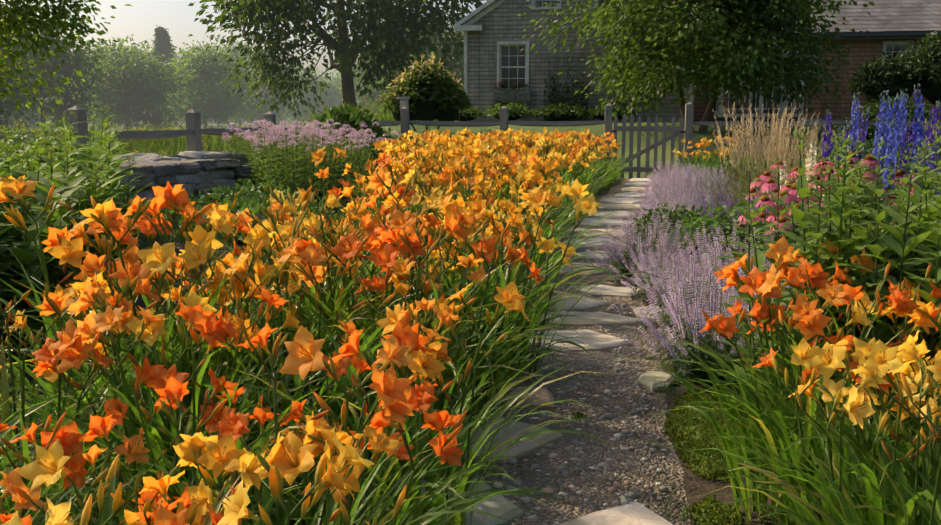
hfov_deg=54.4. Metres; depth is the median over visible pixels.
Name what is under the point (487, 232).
daylily plant
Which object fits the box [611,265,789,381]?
lavender
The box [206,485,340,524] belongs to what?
daylily plant
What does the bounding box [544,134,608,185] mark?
daylily plant
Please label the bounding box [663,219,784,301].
lavender
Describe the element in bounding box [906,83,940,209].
delphinium plant
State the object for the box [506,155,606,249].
daylily plant
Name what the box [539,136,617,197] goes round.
daylily plant
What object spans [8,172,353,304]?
leafy foliage
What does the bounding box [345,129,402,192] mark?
phlox plant
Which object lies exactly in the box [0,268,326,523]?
daylily plant
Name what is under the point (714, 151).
daylily plant
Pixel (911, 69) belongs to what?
dark wing shrub
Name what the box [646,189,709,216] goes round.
catmint plant
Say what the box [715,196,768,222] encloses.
salvia plant
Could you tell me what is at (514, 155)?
daylily plant
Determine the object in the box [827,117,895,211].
delphinium plant
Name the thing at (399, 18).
tree
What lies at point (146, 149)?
meadow tuft
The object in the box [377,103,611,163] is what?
fence
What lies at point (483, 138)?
daylily plant
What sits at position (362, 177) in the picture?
daylily plant
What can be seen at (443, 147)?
daylily plant
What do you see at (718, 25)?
tree
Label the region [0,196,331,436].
daylily plant
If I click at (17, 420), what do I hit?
daylily plant
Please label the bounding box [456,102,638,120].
hedge
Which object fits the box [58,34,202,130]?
tree
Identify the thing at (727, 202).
salvia plant
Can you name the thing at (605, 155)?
daylily plant
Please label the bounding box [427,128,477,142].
daylily plant
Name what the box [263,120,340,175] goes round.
phlox plant
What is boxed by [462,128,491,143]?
daylily plant
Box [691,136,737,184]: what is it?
daylily plant
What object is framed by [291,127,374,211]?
phlox plant
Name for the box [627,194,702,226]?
catmint plant
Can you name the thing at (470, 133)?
daylily plant
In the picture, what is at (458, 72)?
tree
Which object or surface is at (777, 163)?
coneflower plant
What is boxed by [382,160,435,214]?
daylily plant
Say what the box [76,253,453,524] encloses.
daylily plant
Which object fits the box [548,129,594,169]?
daylily plant
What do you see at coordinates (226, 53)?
tree
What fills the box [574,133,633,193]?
daylily plant
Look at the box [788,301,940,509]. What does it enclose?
daylily plant
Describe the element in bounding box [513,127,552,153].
daylily plant
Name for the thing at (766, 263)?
catmint plant
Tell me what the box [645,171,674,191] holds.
catmint plant
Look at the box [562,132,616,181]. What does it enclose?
daylily plant
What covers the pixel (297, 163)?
phlox plant
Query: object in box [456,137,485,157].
daylily plant
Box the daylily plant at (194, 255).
[107,207,449,415]
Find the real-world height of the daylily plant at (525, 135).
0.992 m
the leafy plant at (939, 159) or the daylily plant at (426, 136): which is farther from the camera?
the daylily plant at (426, 136)
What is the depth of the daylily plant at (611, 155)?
15.18 m
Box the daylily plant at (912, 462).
[845,420,940,510]
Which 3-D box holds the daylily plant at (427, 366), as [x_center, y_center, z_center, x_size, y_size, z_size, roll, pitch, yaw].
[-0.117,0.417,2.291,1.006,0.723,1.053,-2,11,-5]
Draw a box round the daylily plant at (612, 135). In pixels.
[598,132,637,182]
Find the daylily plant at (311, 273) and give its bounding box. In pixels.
[124,204,478,496]
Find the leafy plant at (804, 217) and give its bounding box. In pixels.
[715,126,940,412]
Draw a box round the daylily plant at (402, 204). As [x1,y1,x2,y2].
[322,199,454,285]
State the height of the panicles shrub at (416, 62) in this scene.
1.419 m
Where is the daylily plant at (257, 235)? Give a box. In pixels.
[161,185,439,386]
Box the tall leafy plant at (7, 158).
[0,146,39,318]
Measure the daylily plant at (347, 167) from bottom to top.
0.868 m
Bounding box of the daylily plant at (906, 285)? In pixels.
[745,277,940,513]
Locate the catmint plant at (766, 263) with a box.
[691,256,790,357]
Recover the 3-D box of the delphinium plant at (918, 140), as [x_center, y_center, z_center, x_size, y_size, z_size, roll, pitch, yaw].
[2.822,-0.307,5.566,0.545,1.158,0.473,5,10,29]
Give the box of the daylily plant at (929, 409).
[699,339,940,524]
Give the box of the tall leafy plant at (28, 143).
[0,122,86,157]
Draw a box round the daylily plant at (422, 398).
[139,320,557,524]
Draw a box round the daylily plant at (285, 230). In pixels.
[176,192,479,381]
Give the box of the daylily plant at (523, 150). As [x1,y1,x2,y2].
[493,147,525,171]
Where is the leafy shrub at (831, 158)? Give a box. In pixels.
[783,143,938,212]
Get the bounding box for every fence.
[0,105,321,160]
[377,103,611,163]
[683,102,931,169]
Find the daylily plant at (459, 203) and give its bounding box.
[321,191,538,317]
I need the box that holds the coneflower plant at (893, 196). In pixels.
[821,182,918,242]
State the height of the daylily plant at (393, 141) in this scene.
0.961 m
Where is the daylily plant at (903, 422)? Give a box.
[810,354,940,477]
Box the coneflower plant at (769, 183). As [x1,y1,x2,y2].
[761,178,827,287]
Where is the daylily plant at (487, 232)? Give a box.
[301,215,531,342]
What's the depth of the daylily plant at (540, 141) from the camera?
9.32 m
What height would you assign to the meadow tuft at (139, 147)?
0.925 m
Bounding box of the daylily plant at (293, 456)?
[114,411,535,524]
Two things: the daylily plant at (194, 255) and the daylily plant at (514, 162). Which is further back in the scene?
the daylily plant at (514, 162)
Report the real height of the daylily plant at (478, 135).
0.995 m
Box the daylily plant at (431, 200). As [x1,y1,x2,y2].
[414,192,590,305]
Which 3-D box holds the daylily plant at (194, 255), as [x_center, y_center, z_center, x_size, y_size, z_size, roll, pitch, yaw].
[-0.679,0.221,3.146,1.236,0.849,1.231,0,11,5]
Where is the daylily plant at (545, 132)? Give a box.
[518,130,548,154]
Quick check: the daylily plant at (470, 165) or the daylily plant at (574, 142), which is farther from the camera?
the daylily plant at (574, 142)
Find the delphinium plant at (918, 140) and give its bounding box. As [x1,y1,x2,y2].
[895,118,933,212]
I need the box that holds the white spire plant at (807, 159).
[805,143,863,239]
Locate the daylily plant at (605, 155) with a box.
[594,138,622,169]
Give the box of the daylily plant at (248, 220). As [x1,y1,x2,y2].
[227,186,458,319]
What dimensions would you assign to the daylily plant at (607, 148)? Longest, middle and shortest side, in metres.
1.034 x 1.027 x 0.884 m
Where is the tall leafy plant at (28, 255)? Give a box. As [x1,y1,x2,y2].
[0,145,106,355]
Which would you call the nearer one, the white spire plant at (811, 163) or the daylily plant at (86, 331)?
the daylily plant at (86, 331)
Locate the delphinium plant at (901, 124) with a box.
[874,89,934,223]
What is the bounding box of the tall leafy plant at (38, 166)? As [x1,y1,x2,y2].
[0,132,62,344]
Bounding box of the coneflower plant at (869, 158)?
[821,152,924,233]
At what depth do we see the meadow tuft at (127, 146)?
24.17 m
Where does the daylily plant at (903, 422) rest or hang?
on the ground at (694, 484)
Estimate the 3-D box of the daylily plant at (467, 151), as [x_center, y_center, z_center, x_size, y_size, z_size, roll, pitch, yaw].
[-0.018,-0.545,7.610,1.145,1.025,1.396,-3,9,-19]
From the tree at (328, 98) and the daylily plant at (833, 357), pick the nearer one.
the daylily plant at (833, 357)
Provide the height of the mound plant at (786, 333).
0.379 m
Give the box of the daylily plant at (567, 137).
[509,133,578,195]
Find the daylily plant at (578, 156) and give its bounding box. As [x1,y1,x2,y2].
[537,140,602,224]
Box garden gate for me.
[612,113,684,178]
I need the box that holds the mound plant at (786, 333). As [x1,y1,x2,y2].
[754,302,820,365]
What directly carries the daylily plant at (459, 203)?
on the ground at (694, 484)
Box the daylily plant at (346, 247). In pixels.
[212,166,540,430]
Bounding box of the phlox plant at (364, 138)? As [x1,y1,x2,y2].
[308,122,378,199]
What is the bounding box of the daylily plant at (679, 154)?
[664,138,705,170]
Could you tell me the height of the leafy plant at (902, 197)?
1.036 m
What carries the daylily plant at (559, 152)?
on the ground at (694, 484)
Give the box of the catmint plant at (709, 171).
[680,165,739,194]
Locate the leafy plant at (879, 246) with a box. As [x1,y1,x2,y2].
[825,136,940,391]
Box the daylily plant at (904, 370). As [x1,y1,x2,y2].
[718,329,940,524]
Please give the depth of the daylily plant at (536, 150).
11.45 m
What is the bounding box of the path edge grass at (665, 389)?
[507,178,694,520]
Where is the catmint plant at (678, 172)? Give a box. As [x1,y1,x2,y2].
[655,165,696,182]
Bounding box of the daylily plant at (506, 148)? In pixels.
[485,146,573,200]
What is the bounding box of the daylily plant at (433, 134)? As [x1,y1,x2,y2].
[397,131,445,178]
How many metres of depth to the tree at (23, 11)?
31.28 m
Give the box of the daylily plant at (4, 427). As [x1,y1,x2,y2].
[0,366,134,524]
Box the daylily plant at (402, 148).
[384,133,472,198]
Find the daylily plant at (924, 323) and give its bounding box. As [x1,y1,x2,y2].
[751,291,940,465]
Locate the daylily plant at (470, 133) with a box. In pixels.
[454,130,480,141]
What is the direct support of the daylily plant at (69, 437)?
on the ground at (694, 484)
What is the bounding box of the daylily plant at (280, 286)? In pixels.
[187,230,414,352]
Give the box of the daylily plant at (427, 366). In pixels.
[216,280,614,524]
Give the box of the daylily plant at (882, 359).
[632,315,940,524]
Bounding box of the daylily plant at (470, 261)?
[264,192,603,404]
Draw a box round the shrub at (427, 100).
[379,60,471,132]
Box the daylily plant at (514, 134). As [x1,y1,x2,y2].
[501,133,550,155]
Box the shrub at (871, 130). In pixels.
[819,95,940,146]
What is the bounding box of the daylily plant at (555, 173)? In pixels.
[492,156,568,228]
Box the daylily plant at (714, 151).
[695,140,738,173]
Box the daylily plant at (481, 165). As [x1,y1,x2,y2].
[428,155,598,255]
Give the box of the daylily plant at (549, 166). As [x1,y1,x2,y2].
[488,153,588,250]
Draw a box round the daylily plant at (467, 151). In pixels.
[421,135,522,212]
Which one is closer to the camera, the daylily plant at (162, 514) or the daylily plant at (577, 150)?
the daylily plant at (162, 514)
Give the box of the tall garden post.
[398,96,409,129]
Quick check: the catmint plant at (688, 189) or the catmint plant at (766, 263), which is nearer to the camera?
the catmint plant at (766, 263)
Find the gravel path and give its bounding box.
[408,179,689,524]
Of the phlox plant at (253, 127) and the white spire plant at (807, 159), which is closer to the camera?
the white spire plant at (807, 159)
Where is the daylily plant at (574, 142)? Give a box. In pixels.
[561,139,607,176]
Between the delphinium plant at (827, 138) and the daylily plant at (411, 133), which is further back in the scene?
the daylily plant at (411, 133)
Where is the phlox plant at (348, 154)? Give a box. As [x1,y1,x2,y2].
[318,129,367,185]
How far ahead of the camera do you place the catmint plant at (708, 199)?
10.00 m
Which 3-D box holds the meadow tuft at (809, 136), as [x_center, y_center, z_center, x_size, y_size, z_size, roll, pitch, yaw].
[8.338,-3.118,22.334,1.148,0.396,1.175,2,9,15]
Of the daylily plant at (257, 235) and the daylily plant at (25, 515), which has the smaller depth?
the daylily plant at (25, 515)
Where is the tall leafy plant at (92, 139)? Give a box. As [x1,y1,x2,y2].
[0,105,142,212]
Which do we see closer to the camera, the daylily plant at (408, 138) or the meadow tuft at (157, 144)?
the daylily plant at (408, 138)
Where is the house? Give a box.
[454,0,940,121]
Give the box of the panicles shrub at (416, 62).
[377,55,473,108]
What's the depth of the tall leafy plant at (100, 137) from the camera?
6.12 m
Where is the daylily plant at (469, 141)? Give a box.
[461,137,499,164]
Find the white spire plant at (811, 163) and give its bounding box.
[779,137,851,237]
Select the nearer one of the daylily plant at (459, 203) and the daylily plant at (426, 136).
the daylily plant at (459, 203)
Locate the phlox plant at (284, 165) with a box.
[245,129,332,201]
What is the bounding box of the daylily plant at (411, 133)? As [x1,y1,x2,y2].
[395,130,430,168]
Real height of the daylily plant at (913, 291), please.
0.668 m
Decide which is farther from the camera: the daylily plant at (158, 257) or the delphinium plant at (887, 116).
the delphinium plant at (887, 116)
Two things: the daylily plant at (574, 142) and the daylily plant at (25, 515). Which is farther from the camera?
the daylily plant at (574, 142)
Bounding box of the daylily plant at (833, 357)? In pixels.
[706,296,940,520]
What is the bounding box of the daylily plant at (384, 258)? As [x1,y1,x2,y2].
[209,208,578,450]
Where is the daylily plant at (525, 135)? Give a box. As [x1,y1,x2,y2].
[521,132,565,172]
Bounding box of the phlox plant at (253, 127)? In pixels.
[225,120,292,181]
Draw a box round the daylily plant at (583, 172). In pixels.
[561,146,606,184]
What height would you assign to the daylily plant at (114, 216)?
0.854 m
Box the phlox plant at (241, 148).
[222,122,295,184]
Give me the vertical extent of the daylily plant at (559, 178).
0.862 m
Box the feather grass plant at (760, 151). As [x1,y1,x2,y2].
[673,101,819,217]
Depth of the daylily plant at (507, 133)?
13.98 m
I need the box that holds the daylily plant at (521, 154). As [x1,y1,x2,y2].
[485,152,527,194]
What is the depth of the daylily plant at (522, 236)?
4.19 m
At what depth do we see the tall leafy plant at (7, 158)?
5.08 m
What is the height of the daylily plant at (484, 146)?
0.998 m
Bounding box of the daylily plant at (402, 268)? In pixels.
[278,258,568,479]
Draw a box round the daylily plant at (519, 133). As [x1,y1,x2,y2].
[508,130,571,179]
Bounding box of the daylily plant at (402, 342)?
[53,315,575,524]
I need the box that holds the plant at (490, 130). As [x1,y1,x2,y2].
[394,126,588,162]
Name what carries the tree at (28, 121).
on the ground at (694, 484)
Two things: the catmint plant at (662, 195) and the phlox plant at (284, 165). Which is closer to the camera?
the catmint plant at (662, 195)
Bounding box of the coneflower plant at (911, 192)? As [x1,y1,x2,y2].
[869,171,932,205]
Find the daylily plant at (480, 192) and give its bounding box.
[418,159,530,247]
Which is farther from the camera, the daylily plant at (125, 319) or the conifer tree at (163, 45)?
the conifer tree at (163, 45)
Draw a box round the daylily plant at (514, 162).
[487,156,574,223]
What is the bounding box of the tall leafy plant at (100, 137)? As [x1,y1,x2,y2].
[0,107,141,232]
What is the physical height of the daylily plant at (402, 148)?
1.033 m
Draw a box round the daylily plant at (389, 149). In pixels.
[335,143,466,212]
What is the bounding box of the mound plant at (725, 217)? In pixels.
[667,202,806,269]
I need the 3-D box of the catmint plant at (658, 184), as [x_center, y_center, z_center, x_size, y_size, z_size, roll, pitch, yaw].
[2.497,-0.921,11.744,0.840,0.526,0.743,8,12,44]
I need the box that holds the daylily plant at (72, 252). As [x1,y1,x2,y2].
[0,175,320,484]
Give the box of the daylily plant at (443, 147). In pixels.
[436,146,462,185]
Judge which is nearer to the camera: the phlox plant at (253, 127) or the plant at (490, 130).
the phlox plant at (253, 127)
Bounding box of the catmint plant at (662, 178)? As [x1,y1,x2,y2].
[641,169,683,196]
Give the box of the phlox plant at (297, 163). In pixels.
[247,120,341,212]
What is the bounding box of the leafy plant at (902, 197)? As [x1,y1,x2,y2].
[822,144,938,352]
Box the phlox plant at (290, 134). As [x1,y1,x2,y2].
[245,119,339,205]
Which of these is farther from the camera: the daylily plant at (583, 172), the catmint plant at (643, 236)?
the daylily plant at (583, 172)
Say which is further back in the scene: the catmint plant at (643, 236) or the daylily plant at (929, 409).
the catmint plant at (643, 236)
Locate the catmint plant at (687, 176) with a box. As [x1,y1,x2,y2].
[660,162,728,204]
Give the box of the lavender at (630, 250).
[583,211,708,285]
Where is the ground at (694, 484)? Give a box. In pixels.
[0,50,838,524]
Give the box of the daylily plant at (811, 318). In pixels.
[616,263,940,524]
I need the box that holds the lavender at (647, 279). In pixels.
[614,239,712,302]
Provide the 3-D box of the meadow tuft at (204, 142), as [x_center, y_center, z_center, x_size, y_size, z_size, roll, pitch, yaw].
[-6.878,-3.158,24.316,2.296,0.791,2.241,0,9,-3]
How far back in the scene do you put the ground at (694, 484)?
9.75 m
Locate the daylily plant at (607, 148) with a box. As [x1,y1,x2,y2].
[586,136,628,185]
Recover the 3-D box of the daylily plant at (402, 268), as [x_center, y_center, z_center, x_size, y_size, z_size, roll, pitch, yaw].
[-0.122,0.343,2.890,0.887,0.697,0.904,1,9,7]
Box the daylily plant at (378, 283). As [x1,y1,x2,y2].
[343,213,597,426]
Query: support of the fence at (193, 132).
on the ground at (694, 484)
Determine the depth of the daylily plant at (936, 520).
1.86 m
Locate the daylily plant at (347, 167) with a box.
[310,159,450,231]
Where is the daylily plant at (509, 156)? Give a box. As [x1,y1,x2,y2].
[496,153,530,215]
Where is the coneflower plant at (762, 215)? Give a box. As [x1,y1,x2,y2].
[738,177,811,264]
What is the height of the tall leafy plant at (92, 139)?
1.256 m
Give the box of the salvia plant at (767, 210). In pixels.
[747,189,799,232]
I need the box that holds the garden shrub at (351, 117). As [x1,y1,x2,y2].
[279,103,401,174]
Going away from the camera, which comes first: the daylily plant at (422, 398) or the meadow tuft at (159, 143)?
the daylily plant at (422, 398)
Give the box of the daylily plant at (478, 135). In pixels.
[476,132,507,145]
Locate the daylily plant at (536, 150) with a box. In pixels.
[532,147,570,182]
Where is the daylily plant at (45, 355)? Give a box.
[0,271,205,524]
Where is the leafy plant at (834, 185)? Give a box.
[745,130,940,366]
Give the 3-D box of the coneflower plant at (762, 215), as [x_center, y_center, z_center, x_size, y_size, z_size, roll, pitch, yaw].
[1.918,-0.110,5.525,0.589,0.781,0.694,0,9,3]
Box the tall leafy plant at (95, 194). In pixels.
[0,141,128,347]
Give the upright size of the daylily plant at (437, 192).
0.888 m
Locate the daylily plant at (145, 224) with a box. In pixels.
[21,200,288,380]
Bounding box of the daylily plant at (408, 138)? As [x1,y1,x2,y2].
[368,135,427,163]
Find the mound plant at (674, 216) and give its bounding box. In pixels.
[623,202,712,258]
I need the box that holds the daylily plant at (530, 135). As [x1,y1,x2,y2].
[525,132,548,155]
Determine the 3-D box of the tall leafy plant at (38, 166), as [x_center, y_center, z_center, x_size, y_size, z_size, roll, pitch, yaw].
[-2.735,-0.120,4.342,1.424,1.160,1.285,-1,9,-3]
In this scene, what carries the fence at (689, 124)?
on the ground at (694, 484)
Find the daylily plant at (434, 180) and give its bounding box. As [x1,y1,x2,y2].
[370,175,451,268]
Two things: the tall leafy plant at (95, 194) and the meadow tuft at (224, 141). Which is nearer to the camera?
the tall leafy plant at (95, 194)
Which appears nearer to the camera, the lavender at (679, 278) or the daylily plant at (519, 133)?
the lavender at (679, 278)
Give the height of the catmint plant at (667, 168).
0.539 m
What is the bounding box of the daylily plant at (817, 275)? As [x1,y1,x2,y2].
[694,240,940,445]
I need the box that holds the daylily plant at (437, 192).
[351,168,535,270]
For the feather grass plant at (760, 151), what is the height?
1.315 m
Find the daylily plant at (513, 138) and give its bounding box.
[490,134,527,195]
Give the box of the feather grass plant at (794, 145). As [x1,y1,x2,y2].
[726,120,835,195]
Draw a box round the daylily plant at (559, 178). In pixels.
[500,152,585,236]
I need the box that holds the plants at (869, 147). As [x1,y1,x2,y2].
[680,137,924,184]
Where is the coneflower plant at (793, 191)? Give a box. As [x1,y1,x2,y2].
[766,167,869,255]
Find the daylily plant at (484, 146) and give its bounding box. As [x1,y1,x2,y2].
[406,141,520,240]
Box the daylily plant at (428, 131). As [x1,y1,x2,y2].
[395,129,437,160]
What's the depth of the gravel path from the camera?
3.28 m
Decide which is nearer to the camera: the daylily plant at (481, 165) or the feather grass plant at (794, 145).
the daylily plant at (481, 165)
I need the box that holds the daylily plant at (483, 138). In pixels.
[457,130,524,200]
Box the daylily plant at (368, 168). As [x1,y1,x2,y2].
[345,152,428,211]
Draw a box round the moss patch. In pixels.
[571,264,771,524]
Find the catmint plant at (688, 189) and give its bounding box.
[645,175,713,205]
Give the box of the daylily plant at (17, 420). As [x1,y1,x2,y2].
[0,374,103,510]
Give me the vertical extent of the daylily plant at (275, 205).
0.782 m
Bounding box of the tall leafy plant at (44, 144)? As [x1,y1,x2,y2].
[6,126,104,153]
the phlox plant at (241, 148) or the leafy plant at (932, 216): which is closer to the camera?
the leafy plant at (932, 216)
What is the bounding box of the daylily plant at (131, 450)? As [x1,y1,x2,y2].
[0,340,329,524]
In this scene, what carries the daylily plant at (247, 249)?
on the ground at (694, 484)
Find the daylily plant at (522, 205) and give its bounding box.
[445,183,592,274]
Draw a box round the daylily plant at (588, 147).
[561,140,605,195]
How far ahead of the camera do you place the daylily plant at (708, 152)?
16.09 m
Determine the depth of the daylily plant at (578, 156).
9.88 m
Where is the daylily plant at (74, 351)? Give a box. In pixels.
[17,273,381,524]
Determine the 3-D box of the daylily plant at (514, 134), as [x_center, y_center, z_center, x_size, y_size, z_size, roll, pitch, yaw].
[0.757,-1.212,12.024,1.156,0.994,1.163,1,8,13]
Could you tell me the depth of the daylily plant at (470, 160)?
7.06 m
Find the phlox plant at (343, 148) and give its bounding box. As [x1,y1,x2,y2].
[289,119,366,203]
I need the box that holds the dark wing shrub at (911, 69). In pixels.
[847,31,940,107]
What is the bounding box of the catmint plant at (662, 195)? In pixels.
[635,182,696,214]
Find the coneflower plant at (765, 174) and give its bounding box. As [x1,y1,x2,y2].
[760,171,807,265]
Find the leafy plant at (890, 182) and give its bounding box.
[790,158,928,332]
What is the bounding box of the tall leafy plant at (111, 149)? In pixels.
[0,123,141,298]
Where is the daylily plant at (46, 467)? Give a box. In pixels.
[0,435,385,524]
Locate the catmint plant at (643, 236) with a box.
[616,214,675,260]
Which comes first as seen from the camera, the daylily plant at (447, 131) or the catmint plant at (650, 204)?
the catmint plant at (650, 204)
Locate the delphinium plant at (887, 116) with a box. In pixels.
[865,90,940,201]
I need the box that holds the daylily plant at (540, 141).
[510,137,597,213]
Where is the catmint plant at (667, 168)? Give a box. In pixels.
[643,159,697,181]
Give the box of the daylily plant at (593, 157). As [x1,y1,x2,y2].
[539,128,630,217]
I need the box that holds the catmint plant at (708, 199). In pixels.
[686,176,748,222]
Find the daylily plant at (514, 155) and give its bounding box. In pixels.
[485,150,598,262]
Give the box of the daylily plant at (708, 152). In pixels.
[666,137,717,175]
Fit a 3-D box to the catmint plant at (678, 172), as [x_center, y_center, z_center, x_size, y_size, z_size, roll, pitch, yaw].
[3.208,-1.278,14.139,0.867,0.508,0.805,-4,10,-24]
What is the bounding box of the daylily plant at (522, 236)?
[363,206,581,350]
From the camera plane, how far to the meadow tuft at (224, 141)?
26.20 m
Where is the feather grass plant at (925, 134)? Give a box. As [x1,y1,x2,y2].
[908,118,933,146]
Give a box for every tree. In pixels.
[0,0,120,131]
[0,0,131,113]
[0,3,58,129]
[0,64,58,130]
[44,46,124,128]
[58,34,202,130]
[93,39,159,122]
[140,25,183,126]
[157,36,268,129]
[179,37,255,126]
[188,0,487,126]
[215,38,312,126]
[218,45,258,126]
[242,86,287,123]
[261,66,318,119]
[277,63,354,127]
[315,77,354,110]
[320,44,405,116]
[356,2,463,115]
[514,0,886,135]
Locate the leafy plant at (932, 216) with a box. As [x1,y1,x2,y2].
[890,133,940,337]
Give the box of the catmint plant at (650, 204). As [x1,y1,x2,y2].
[620,200,690,231]
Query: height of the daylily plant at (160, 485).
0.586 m
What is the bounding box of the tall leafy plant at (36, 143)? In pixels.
[0,118,90,181]
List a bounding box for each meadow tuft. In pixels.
[92,124,167,154]
[97,140,159,153]
[98,138,173,155]
[99,130,144,153]
[107,139,154,153]
[108,138,184,155]
[122,136,241,155]
[125,124,186,150]
[125,139,180,155]
[133,121,184,136]
[136,129,186,154]
[161,123,222,147]
[162,135,241,154]
[165,137,222,153]
[170,135,249,152]
[202,135,263,153]
[202,136,245,152]
[203,121,264,155]
[203,126,263,149]
[294,109,318,126]
[330,99,393,120]
[349,97,395,120]
[363,106,389,120]
[371,101,436,120]
[791,128,826,142]
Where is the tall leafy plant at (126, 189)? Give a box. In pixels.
[0,137,163,313]
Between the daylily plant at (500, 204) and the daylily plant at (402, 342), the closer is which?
the daylily plant at (402, 342)
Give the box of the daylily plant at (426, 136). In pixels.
[356,132,457,191]
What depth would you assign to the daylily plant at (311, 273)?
2.86 m
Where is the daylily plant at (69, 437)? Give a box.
[0,412,170,524]
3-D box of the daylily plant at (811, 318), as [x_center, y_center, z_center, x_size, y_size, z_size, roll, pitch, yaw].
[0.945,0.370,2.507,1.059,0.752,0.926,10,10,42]
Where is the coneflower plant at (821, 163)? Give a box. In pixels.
[781,159,891,262]
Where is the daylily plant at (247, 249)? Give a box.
[161,188,336,325]
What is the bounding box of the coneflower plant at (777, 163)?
[769,161,883,243]
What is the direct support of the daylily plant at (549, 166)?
on the ground at (694, 484)
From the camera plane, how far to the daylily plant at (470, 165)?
7.58 m
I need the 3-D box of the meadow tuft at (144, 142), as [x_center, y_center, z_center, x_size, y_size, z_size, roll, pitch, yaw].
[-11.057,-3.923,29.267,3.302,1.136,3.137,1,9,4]
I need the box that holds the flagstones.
[359,178,684,524]
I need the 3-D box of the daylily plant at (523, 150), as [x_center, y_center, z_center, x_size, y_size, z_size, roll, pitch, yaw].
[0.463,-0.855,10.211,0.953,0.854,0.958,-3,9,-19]
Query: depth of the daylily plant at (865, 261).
3.00 m
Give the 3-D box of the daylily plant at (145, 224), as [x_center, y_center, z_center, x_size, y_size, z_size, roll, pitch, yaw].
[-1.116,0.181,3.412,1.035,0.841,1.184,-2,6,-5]
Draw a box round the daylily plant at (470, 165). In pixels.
[421,163,496,205]
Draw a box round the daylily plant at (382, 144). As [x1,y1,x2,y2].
[344,138,429,210]
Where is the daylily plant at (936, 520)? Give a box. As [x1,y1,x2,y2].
[865,433,940,524]
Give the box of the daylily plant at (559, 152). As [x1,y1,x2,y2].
[535,136,591,180]
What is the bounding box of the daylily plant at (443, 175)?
[358,160,495,239]
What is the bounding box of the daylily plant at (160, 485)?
[0,464,243,524]
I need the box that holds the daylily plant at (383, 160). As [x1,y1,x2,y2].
[279,147,455,259]
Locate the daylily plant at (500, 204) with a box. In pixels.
[414,197,531,283]
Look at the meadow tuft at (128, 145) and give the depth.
22.80 m
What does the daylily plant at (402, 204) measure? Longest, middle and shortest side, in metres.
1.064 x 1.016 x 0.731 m
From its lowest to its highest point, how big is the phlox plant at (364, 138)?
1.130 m
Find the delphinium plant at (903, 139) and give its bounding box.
[871,113,929,263]
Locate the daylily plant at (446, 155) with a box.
[391,142,528,217]
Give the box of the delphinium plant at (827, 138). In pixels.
[822,92,903,180]
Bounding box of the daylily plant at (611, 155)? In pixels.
[591,138,628,189]
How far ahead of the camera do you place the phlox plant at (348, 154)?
14.07 m
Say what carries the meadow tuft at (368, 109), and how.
on the ground at (694, 484)
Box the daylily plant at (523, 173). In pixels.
[424,164,621,312]
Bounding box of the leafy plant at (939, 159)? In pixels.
[907,120,940,271]
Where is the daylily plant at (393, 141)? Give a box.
[344,138,397,203]
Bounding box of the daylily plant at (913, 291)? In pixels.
[822,287,940,429]
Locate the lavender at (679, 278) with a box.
[625,250,736,330]
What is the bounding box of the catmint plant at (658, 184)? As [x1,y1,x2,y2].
[635,171,694,205]
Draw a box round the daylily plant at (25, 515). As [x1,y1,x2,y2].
[0,484,77,520]
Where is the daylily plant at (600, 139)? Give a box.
[558,130,604,177]
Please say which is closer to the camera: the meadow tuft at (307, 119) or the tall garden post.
the tall garden post
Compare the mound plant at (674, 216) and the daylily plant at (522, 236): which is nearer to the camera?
the daylily plant at (522, 236)
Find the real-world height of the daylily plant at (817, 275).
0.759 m
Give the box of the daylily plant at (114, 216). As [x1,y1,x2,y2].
[3,203,307,413]
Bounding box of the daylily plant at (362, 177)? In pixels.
[327,148,443,215]
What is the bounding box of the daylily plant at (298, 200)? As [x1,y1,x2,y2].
[210,180,408,288]
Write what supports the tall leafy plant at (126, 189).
on the ground at (694, 484)
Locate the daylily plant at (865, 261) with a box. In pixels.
[662,248,893,436]
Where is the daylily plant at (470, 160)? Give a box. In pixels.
[442,156,548,227]
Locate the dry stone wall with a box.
[116,151,253,216]
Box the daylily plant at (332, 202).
[288,192,458,317]
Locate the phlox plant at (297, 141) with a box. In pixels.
[261,124,327,172]
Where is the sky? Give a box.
[1,0,486,71]
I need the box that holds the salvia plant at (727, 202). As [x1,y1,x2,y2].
[686,190,744,217]
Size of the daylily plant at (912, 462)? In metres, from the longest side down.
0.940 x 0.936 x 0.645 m
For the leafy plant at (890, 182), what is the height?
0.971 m
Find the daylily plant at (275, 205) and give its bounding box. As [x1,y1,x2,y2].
[204,198,370,303]
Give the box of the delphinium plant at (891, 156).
[875,119,940,203]
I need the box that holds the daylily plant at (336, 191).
[267,168,440,288]
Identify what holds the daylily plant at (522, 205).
on the ground at (694, 484)
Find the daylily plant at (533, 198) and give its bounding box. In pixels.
[359,179,669,386]
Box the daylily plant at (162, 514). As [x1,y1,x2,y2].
[0,468,241,524]
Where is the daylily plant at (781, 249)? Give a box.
[645,236,940,502]
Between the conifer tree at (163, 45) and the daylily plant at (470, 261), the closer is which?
the daylily plant at (470, 261)
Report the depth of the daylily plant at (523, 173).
5.14 m
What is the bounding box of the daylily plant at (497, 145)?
[443,137,537,199]
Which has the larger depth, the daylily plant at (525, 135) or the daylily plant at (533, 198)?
the daylily plant at (525, 135)
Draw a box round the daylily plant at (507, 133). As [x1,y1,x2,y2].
[505,130,545,149]
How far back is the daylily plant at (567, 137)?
10.44 m
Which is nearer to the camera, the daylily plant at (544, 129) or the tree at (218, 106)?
the daylily plant at (544, 129)
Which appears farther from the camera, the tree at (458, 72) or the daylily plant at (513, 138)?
the tree at (458, 72)
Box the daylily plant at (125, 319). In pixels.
[0,300,145,502]

